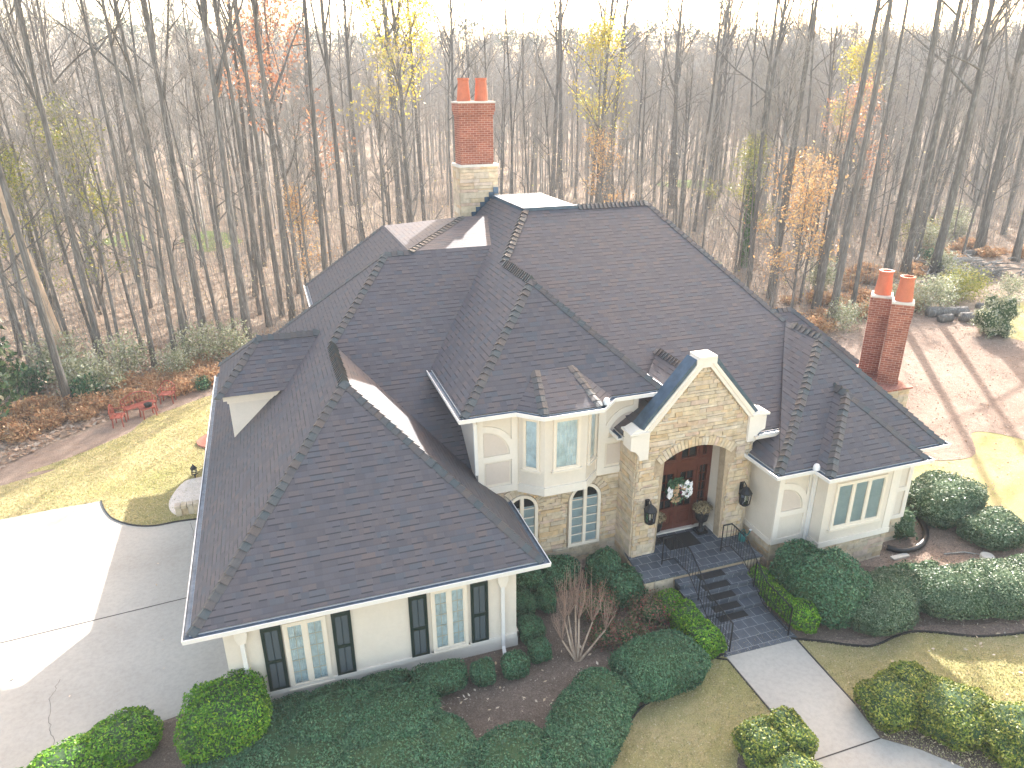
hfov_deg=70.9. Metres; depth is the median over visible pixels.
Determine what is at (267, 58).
tree
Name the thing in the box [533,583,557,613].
boxwood
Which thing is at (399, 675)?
hedge
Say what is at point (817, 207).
tree
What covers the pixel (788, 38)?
tree
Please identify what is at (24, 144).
sapling
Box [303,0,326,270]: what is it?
tree
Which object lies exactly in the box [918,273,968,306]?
understory shrub
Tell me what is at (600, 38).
tree
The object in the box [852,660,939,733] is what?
boxwood
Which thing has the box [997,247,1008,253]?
understory shrub
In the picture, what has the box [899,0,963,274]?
tree
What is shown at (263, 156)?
tree
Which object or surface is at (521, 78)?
tree
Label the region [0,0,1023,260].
woods
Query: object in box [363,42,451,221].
sapling
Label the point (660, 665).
rounded shrub
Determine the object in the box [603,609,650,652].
nandina
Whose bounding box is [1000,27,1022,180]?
tree
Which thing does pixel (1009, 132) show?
sapling
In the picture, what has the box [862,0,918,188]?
tree
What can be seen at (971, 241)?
understory shrub
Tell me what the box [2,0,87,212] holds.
tree
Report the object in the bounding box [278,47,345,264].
sapling
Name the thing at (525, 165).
sapling
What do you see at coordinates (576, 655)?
bare shrub
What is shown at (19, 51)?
tree
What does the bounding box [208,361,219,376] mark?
understory shrub
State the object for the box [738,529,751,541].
watering can
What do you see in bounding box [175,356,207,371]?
understory shrub
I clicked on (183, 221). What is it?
tree
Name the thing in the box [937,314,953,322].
rock
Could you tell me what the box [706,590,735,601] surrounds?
stair mat
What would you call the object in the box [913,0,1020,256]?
tree
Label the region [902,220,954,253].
understory shrub
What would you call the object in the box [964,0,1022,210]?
tree
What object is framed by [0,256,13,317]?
tree
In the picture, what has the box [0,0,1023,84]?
sky
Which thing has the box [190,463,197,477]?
garden lantern
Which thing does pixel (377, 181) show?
sapling
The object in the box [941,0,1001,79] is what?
tree
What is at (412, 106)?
tree
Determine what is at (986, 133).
sapling
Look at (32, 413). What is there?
understory shrub
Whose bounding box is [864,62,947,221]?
sapling
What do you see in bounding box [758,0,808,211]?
tree
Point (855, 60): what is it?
tree
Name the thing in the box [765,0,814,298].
tree
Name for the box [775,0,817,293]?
tree
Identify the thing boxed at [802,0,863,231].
tree
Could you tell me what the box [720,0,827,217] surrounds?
tree
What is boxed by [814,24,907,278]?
sapling
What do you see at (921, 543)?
drain pipe
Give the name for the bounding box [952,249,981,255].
rock
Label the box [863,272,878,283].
understory shrub
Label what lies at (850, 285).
understory shrub
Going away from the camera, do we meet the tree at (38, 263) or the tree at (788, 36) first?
the tree at (38, 263)
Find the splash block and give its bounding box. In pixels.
[890,553,909,559]
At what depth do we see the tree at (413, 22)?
50.60 m
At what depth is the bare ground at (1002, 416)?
34.52 m
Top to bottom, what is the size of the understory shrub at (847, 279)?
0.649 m
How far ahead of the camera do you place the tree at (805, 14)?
62.93 m
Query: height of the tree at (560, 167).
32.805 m
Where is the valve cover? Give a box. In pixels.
[979,552,994,560]
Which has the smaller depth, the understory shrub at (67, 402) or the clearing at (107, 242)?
the understory shrub at (67, 402)
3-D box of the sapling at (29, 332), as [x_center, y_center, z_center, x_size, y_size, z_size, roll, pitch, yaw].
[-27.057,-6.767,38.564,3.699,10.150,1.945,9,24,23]
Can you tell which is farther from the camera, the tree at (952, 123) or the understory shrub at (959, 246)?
the tree at (952, 123)
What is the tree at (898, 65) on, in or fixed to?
on the ground at (64, 434)
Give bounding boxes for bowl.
[143,402,151,407]
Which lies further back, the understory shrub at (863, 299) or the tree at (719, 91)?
the tree at (719, 91)
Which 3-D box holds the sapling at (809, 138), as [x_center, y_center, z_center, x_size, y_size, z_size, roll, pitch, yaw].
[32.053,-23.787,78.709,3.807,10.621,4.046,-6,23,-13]
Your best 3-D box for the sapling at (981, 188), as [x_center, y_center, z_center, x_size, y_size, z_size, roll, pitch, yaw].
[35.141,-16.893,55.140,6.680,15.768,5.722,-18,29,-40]
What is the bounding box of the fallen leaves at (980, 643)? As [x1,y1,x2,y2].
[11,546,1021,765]
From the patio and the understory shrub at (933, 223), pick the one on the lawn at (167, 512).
the patio
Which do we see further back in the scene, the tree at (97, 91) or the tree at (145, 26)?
the tree at (97, 91)
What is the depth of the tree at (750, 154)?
52.53 m
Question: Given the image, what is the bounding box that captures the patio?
[169,477,201,513]
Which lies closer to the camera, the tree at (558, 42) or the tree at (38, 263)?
the tree at (38, 263)
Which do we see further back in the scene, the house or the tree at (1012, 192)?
the tree at (1012, 192)
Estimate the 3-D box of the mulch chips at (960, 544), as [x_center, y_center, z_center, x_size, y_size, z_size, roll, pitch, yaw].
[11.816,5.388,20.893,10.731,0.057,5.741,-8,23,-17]
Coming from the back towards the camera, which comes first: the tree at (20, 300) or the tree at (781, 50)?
the tree at (781, 50)
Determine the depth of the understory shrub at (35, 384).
33.08 m
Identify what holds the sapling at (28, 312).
on the ground at (64, 434)
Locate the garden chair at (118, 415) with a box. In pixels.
[108,404,127,427]
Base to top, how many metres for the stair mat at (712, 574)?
0.010 m
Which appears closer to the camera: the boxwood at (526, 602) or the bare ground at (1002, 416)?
the boxwood at (526, 602)
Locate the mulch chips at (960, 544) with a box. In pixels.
[761,522,1023,644]
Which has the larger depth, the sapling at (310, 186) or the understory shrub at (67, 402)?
the sapling at (310, 186)
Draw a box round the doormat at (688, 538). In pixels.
[659,531,700,549]
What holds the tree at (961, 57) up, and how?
on the ground at (64, 434)
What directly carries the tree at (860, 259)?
on the ground at (64, 434)
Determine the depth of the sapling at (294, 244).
40.03 m
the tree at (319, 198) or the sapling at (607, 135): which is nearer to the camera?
the tree at (319, 198)
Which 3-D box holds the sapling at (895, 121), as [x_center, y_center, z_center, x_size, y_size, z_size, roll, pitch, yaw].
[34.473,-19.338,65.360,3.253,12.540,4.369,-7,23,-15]
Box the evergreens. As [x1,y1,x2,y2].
[0,10,1021,54]
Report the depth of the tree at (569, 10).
94.75 m
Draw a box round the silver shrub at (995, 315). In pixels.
[967,286,1023,338]
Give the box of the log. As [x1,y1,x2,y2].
[924,306,969,316]
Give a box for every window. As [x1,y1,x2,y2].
[282,615,334,691]
[430,585,470,655]
[512,494,537,540]
[518,414,597,487]
[567,483,600,547]
[827,473,888,531]
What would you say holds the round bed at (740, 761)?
on the front lawn at (1010, 492)
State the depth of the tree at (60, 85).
73.54 m
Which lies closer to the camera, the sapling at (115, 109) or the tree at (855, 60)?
the sapling at (115, 109)
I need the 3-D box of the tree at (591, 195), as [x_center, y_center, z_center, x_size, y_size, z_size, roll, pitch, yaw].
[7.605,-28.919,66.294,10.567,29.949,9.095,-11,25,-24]
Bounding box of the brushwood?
[0,103,1023,404]
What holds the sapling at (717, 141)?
on the ground at (64, 434)
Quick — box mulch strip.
[0,384,213,485]
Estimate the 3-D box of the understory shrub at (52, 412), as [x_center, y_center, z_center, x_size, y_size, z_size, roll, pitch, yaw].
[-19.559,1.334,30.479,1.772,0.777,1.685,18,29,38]
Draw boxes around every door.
[659,469,676,530]
[672,466,696,527]
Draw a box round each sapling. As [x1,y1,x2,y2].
[0,27,76,357]
[0,62,96,381]
[0,164,87,356]
[0,216,32,345]
[2,84,96,357]
[8,163,63,333]
[15,91,143,263]
[15,100,101,314]
[17,115,87,247]
[37,91,124,360]
[45,73,142,348]
[53,90,101,264]
[71,82,178,318]
[72,30,150,295]
[85,58,152,307]
[89,50,205,330]
[111,165,147,313]
[134,50,222,333]
[156,25,261,314]
[156,27,287,330]
[162,31,247,267]
[190,87,229,257]
[250,71,298,277]
[257,84,316,310]
[272,81,326,280]
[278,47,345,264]
[282,136,327,266]
[327,122,369,242]
[335,97,380,238]
[352,72,401,224]
[353,115,397,227]
[359,31,417,224]
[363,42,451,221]
[444,43,508,192]
[493,64,519,194]
[494,91,542,192]
[525,68,557,196]
[566,45,616,202]
[595,109,632,201]
[598,121,634,201]
[611,111,661,211]
[620,47,680,200]
[630,153,658,207]
[645,81,700,222]
[651,100,706,212]
[661,119,709,229]
[664,43,703,226]
[666,38,716,227]
[676,123,713,235]
[698,115,732,247]
[704,104,773,286]
[737,100,782,269]
[753,19,826,307]
[756,46,807,236]
[773,116,844,270]
[787,120,816,177]
[796,87,858,290]
[800,100,824,206]
[812,63,873,285]
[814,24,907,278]
[835,110,882,235]
[852,83,904,210]
[860,121,880,203]
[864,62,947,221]
[874,101,909,236]
[876,121,917,255]
[894,141,941,235]
[902,52,958,226]
[914,73,980,261]
[932,59,1023,253]
[952,122,987,239]
[971,46,1016,238]
[978,67,1022,204]
[981,73,1023,196]
[985,70,1023,244]
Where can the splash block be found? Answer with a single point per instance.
(899, 556)
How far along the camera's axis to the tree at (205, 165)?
51.73 m
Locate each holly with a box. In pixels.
[185,680,443,767]
[421,709,479,767]
[584,545,648,608]
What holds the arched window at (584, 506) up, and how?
in the house
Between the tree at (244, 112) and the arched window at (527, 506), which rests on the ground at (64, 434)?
the tree at (244, 112)
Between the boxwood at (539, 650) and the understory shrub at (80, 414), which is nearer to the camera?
the boxwood at (539, 650)
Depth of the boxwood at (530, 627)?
18.10 m
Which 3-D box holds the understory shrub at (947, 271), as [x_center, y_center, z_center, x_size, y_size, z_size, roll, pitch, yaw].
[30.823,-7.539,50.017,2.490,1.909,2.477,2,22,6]
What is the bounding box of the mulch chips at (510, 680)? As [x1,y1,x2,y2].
[164,580,671,767]
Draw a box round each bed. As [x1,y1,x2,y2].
[125,567,720,767]
[737,753,747,767]
[855,700,1001,767]
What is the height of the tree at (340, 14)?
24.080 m
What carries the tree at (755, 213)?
on the ground at (64, 434)
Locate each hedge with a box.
[19,705,163,767]
[267,667,412,705]
[516,554,580,593]
[652,588,727,661]
[747,564,820,634]
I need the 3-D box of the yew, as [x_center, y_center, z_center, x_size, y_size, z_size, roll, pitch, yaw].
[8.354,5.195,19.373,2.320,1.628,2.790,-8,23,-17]
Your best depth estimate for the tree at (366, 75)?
78.06 m
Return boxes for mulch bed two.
[798,518,1023,644]
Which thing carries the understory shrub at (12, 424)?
on the ground at (64, 434)
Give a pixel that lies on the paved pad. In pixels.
(201, 441)
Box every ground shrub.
[871,559,916,572]
[892,504,918,541]
[906,557,939,571]
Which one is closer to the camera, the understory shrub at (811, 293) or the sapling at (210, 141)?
the understory shrub at (811, 293)
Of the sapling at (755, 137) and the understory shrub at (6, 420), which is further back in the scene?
the sapling at (755, 137)
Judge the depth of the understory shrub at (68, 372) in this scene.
33.05 m
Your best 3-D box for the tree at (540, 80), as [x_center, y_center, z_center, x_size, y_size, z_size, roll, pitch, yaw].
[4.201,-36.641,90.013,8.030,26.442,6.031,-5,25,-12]
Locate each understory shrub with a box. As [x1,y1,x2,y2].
[0,395,41,417]
[0,413,24,429]
[0,419,29,439]
[0,422,42,443]
[0,423,24,438]
[1,404,35,419]
[3,361,53,397]
[13,328,94,385]
[13,391,60,411]
[25,402,62,418]
[27,406,71,428]
[27,412,62,431]
[40,397,75,410]
[44,343,114,395]
[46,393,81,409]
[65,387,112,411]
[65,404,100,422]
[67,372,111,398]
[70,353,129,401]
[88,328,162,374]
[102,383,128,395]
[104,399,130,412]
[105,385,144,404]
[108,368,143,388]
[116,386,144,399]
[133,390,156,401]
[137,372,170,385]
[138,382,160,393]
[140,366,170,379]
[143,363,176,376]
[152,343,197,377]
[159,374,198,396]
[160,383,186,395]
[165,314,227,362]
[165,369,191,384]
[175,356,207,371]
[182,365,201,378]
[184,364,219,388]
[190,353,215,360]
[191,374,210,389]
[200,315,256,360]
[201,358,216,367]
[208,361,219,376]
[779,295,799,304]
[799,256,846,290]
[800,288,831,304]
[806,305,827,315]
[806,313,837,333]
[813,308,827,318]
[823,290,850,301]
[823,295,866,332]
[838,299,858,312]
[841,279,862,290]
[842,276,854,282]
[843,265,875,282]
[845,301,868,318]
[847,286,871,301]
[854,261,879,272]
[858,296,869,305]
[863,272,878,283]
[864,262,881,272]
[872,268,902,279]
[892,278,925,314]
[898,215,941,244]
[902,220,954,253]
[907,269,925,277]
[911,263,928,271]
[914,274,959,314]
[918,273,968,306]
[919,247,933,264]
[922,240,953,253]
[924,248,963,273]
[926,267,984,304]
[931,202,975,231]
[937,263,970,288]
[939,216,971,237]
[940,262,996,301]
[947,250,966,257]
[950,241,968,249]
[954,236,975,247]
[973,245,1001,257]
[994,272,1023,297]
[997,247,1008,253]
[1008,244,1023,257]
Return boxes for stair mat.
[696,570,725,579]
[701,580,730,590]
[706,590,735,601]
[712,601,740,611]
[716,610,748,621]
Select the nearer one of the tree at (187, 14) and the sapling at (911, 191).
the sapling at (911, 191)
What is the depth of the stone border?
23.84 m
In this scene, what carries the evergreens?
on the woods
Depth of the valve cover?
21.36 m
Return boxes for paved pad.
[197,434,206,447]
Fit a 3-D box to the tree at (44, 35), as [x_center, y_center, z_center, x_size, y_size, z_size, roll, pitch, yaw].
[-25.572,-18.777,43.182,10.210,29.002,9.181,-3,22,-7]
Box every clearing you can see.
[92,232,143,247]
[180,231,241,251]
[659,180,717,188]
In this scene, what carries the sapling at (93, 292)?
on the ground at (64, 434)
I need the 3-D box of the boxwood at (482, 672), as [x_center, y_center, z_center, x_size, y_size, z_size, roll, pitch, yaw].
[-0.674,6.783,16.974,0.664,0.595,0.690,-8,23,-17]
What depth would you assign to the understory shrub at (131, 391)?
32.77 m
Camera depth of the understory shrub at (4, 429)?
29.14 m
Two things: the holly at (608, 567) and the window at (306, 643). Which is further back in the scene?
the holly at (608, 567)
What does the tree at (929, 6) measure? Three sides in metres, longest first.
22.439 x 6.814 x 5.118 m
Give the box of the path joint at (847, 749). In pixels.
[813,738,880,760]
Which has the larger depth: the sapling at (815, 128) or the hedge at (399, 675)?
the sapling at (815, 128)
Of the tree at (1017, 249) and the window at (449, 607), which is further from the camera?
the tree at (1017, 249)
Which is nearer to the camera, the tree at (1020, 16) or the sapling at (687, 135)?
the sapling at (687, 135)
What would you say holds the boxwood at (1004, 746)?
on the bed at (906, 742)
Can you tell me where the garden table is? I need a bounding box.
[137,404,157,419]
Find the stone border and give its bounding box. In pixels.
[174,500,198,516]
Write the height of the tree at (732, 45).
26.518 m
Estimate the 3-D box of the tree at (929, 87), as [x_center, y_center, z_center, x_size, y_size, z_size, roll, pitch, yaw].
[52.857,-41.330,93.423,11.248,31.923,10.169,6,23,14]
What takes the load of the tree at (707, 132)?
on the ground at (64, 434)
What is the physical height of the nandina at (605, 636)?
0.677 m
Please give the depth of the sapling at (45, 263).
33.87 m
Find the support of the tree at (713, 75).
on the ground at (64, 434)
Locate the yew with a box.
[768,538,875,629]
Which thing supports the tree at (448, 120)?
on the ground at (64, 434)
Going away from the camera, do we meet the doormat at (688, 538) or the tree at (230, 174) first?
the doormat at (688, 538)
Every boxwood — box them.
[173,667,273,766]
[409,658,469,697]
[469,656,496,686]
[500,649,530,680]
[516,584,537,618]
[516,614,546,645]
[527,636,552,663]
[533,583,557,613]
[729,714,797,767]
[758,747,822,767]
[768,705,819,758]
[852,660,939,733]
[915,675,995,755]
[975,700,1023,767]
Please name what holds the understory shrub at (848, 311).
on the ground at (64, 434)
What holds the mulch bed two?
on the front lawn at (1010, 492)
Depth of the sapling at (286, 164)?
52.20 m
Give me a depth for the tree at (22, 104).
68.82 m
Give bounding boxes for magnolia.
[0,317,30,419]
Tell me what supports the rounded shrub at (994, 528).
on the mulch bed two
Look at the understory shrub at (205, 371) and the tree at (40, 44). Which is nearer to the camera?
the understory shrub at (205, 371)
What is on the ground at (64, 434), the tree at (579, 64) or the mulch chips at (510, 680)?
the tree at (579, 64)
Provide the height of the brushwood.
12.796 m
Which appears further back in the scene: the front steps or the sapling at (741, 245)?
the sapling at (741, 245)
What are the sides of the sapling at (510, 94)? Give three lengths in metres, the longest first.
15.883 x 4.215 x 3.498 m
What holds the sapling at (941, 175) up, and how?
on the ground at (64, 434)
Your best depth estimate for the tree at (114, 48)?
76.02 m
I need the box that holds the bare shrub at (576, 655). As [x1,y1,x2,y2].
[550,555,618,661]
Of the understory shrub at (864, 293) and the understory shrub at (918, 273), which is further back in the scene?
the understory shrub at (918, 273)
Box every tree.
[0,0,25,307]
[0,0,48,228]
[0,0,82,249]
[0,0,88,288]
[0,0,105,366]
[0,0,107,283]
[0,1,66,263]
[0,17,64,338]
[0,127,75,305]
[0,162,71,399]
[0,186,69,367]
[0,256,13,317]
[0,262,34,367]
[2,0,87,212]
[6,68,147,341]
[12,1,103,218]
[15,0,188,360]
[19,0,99,228]
[20,0,141,304]
[23,0,136,282]
[27,0,126,242]
[42,0,165,255]
[49,0,171,237]
[55,0,116,101]
[73,0,206,326]
[75,0,156,366]
[76,0,127,125]
[96,0,178,362]
[105,0,199,246]
[124,0,199,203]
[133,0,252,272]
[140,0,206,340]
[158,0,232,217]
[162,0,259,296]
[168,0,248,233]
[179,1,248,225]
[189,0,272,326]
[196,0,252,339]
[198,0,361,293]
[207,0,285,316]
[214,1,261,212]
[224,0,282,266]
[228,1,284,83]
[231,0,295,166]
[233,0,297,247]
[239,0,290,214]
[245,0,329,320]
[274,166,337,304]
[282,0,340,223]
[284,0,349,214]
[302,0,371,159]
[302,0,373,205]
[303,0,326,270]
[307,0,347,254]
[313,0,363,240]
[338,0,445,222]
[341,0,443,220]
[341,1,388,204]
[347,0,442,223]
[398,9,450,195]
[400,0,435,193]
[401,0,435,220]
[422,0,490,99]
[422,0,500,162]
[422,0,505,217]
[435,0,477,98]
[439,0,502,94]
[481,0,536,194]
[485,0,546,193]
[493,0,543,193]
[504,0,557,192]
[513,0,573,192]
[513,0,579,197]
[531,0,587,200]
[545,0,596,197]
[546,0,575,188]
[546,0,666,203]
[563,0,640,202]
[569,7,602,104]
[576,112,634,202]
[590,0,647,201]
[591,0,676,202]
[595,0,639,200]
[617,0,681,197]
[637,0,719,208]
[641,0,721,226]
[645,0,717,200]
[650,0,711,217]
[672,0,746,187]
[685,0,808,267]
[687,0,740,142]
[692,0,760,230]
[699,0,778,208]
[702,0,759,204]
[703,117,775,271]
[705,1,762,181]
[705,2,764,196]
[708,0,768,192]
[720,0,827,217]
[732,0,819,200]
[738,0,791,171]
[739,134,818,276]
[741,3,779,156]
[746,0,778,279]
[748,150,837,307]
[750,9,796,141]
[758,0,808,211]
[764,10,814,105]
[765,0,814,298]
[766,0,802,118]
[771,0,874,247]
[772,1,824,199]
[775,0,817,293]
[775,1,826,202]
[783,130,853,301]
[787,137,828,265]
[788,0,871,220]
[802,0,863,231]
[810,0,887,310]
[814,0,865,154]
[816,3,860,174]
[820,29,890,250]
[821,14,900,224]
[822,0,875,180]
[825,0,929,216]
[827,0,892,323]
[834,1,860,166]
[851,0,908,304]
[861,0,948,171]
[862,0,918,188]
[864,0,927,221]
[865,0,1022,274]
[870,0,924,174]
[882,0,982,189]
[883,0,941,269]
[887,0,929,194]
[891,0,958,180]
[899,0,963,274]
[902,0,971,218]
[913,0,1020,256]
[913,4,953,173]
[914,0,1001,207]
[915,0,1004,215]
[926,0,1015,100]
[930,0,1023,224]
[933,0,1010,203]
[939,1,992,175]
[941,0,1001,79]
[943,0,988,156]
[950,3,1013,171]
[955,1,1023,195]
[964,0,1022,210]
[967,11,1015,181]
[973,0,1023,248]
[973,6,1023,179]
[984,0,1023,192]
[1000,14,1023,234]
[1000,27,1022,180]
[1010,209,1023,261]
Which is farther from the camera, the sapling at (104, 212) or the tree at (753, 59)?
the tree at (753, 59)
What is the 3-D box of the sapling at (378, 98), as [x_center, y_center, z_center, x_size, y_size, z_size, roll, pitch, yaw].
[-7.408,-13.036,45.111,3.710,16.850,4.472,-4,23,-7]
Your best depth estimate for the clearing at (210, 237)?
67.62 m
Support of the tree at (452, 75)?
on the ground at (64, 434)
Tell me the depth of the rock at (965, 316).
42.80 m
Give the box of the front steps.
[625,525,797,656]
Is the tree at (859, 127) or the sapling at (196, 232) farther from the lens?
the tree at (859, 127)
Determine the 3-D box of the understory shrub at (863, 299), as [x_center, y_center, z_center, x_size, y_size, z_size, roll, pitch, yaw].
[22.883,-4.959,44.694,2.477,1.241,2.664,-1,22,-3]
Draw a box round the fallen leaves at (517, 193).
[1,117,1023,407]
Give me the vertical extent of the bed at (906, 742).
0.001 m
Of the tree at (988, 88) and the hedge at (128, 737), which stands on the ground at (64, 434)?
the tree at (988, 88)
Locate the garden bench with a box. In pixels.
[120,391,157,419]
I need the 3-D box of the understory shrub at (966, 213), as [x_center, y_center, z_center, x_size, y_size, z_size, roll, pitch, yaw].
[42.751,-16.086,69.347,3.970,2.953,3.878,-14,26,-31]
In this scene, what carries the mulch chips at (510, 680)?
on the mulch bed at (513, 704)
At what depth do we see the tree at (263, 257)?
55.34 m
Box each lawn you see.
[0,395,211,524]
[611,431,1023,767]
[1008,301,1023,340]
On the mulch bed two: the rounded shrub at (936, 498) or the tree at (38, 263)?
the rounded shrub at (936, 498)
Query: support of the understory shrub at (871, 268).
on the ground at (64, 434)
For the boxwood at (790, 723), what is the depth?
14.83 m
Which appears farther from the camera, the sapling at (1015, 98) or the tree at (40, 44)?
the sapling at (1015, 98)
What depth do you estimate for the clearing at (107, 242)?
68.22 m
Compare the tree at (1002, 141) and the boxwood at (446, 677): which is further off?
the tree at (1002, 141)
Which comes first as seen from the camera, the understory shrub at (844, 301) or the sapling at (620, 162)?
the understory shrub at (844, 301)
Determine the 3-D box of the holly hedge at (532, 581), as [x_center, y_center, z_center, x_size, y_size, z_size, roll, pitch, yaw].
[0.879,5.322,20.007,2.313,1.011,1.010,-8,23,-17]
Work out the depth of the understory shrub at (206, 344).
36.53 m
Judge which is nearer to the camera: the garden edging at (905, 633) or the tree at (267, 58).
the garden edging at (905, 633)
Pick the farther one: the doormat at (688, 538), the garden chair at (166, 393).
the garden chair at (166, 393)
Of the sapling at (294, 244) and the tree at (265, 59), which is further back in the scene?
the tree at (265, 59)
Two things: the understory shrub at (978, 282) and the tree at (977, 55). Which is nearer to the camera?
the understory shrub at (978, 282)
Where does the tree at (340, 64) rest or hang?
on the ground at (64, 434)
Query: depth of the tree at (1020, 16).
88.89 m
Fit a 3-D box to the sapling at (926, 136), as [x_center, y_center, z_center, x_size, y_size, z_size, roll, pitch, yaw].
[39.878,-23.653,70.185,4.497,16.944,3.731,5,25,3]
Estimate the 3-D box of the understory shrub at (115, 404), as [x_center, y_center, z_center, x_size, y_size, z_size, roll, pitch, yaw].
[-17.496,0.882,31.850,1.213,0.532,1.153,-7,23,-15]
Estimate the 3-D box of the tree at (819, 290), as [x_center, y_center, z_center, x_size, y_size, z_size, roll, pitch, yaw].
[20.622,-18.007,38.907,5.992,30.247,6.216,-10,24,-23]
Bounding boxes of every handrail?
[661,535,733,651]
[720,523,792,634]
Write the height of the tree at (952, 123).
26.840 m
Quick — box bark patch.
[763,566,1000,639]
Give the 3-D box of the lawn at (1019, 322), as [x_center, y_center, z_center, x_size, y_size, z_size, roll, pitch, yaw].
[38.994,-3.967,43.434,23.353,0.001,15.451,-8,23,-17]
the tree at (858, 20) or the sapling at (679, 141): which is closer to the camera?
the sapling at (679, 141)
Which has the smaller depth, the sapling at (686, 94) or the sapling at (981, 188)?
the sapling at (981, 188)
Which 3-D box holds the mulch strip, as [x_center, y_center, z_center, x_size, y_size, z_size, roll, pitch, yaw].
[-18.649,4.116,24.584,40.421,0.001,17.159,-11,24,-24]
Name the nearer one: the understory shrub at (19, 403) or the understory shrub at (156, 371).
the understory shrub at (19, 403)
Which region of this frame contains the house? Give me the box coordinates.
[181,78,950,700]
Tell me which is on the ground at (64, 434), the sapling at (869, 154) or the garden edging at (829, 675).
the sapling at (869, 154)
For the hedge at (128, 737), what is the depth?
14.77 m
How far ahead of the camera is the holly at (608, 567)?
19.70 m
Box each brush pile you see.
[912,257,1023,283]
[913,252,1002,267]
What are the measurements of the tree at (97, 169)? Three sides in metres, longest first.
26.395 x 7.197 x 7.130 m
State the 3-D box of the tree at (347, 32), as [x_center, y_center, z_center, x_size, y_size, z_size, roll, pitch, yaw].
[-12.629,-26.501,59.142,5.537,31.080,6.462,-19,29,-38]
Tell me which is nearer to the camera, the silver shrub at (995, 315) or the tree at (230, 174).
the silver shrub at (995, 315)
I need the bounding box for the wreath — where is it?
[665,477,692,504]
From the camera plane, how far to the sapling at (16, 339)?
37.53 m
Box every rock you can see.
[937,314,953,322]
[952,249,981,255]
[958,312,974,321]
[975,303,984,308]
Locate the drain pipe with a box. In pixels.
[886,508,928,553]
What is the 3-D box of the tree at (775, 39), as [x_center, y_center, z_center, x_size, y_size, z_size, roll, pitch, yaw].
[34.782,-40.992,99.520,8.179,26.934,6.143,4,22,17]
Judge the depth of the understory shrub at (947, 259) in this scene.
53.49 m
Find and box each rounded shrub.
[469,719,548,767]
[538,666,639,767]
[607,628,712,704]
[846,571,921,636]
[869,568,926,612]
[905,468,989,529]
[909,552,1023,620]
[955,505,1023,551]
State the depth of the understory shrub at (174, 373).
34.73 m
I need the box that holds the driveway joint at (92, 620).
[0,597,186,642]
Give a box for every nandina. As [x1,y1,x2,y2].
[573,579,623,628]
[583,614,626,652]
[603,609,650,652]
[618,586,682,636]
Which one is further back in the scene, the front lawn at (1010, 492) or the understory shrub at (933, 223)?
the understory shrub at (933, 223)
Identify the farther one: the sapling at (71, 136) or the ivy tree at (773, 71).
the ivy tree at (773, 71)
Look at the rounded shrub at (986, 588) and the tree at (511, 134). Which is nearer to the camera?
the rounded shrub at (986, 588)
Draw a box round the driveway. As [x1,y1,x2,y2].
[0,501,229,767]
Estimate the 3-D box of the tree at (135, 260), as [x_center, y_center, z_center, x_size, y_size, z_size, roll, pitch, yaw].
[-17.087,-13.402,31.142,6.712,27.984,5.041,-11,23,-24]
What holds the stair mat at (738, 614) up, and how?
on the front steps
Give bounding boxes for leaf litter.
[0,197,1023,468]
[833,308,1023,508]
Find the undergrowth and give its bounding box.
[0,176,1023,429]
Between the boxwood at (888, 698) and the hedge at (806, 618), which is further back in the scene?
the hedge at (806, 618)
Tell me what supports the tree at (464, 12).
on the ground at (64, 434)
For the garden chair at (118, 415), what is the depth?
30.11 m
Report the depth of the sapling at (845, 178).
66.23 m
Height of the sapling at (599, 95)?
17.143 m
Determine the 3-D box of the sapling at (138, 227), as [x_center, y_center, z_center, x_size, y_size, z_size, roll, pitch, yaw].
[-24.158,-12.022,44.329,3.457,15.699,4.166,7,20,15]
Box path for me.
[727,640,963,767]
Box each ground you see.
[0,86,1023,722]
[829,308,1023,459]
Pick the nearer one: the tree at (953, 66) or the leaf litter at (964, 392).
the leaf litter at (964, 392)
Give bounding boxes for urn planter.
[655,511,666,544]
[692,500,712,534]
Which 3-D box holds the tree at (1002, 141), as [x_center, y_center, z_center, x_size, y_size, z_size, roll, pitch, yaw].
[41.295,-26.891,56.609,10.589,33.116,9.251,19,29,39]
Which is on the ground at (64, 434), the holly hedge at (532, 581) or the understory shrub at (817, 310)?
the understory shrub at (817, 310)
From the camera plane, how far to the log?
43.79 m
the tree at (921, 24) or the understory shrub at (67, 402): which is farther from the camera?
the tree at (921, 24)
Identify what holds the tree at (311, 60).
on the ground at (64, 434)
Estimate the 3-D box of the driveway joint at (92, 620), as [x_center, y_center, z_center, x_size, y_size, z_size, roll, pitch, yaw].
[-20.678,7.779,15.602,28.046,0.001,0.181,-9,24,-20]
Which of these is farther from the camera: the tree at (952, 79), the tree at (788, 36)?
the tree at (788, 36)
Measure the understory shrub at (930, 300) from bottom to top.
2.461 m
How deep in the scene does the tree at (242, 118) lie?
45.24 m
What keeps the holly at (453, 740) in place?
on the mulch bed at (513, 704)
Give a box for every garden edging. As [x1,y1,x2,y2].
[101,500,196,526]
[631,653,725,722]
[715,657,773,713]
[791,630,1023,646]
[797,640,854,703]
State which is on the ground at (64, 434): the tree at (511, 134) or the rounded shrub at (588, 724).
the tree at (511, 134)
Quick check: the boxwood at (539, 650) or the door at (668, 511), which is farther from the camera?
the door at (668, 511)

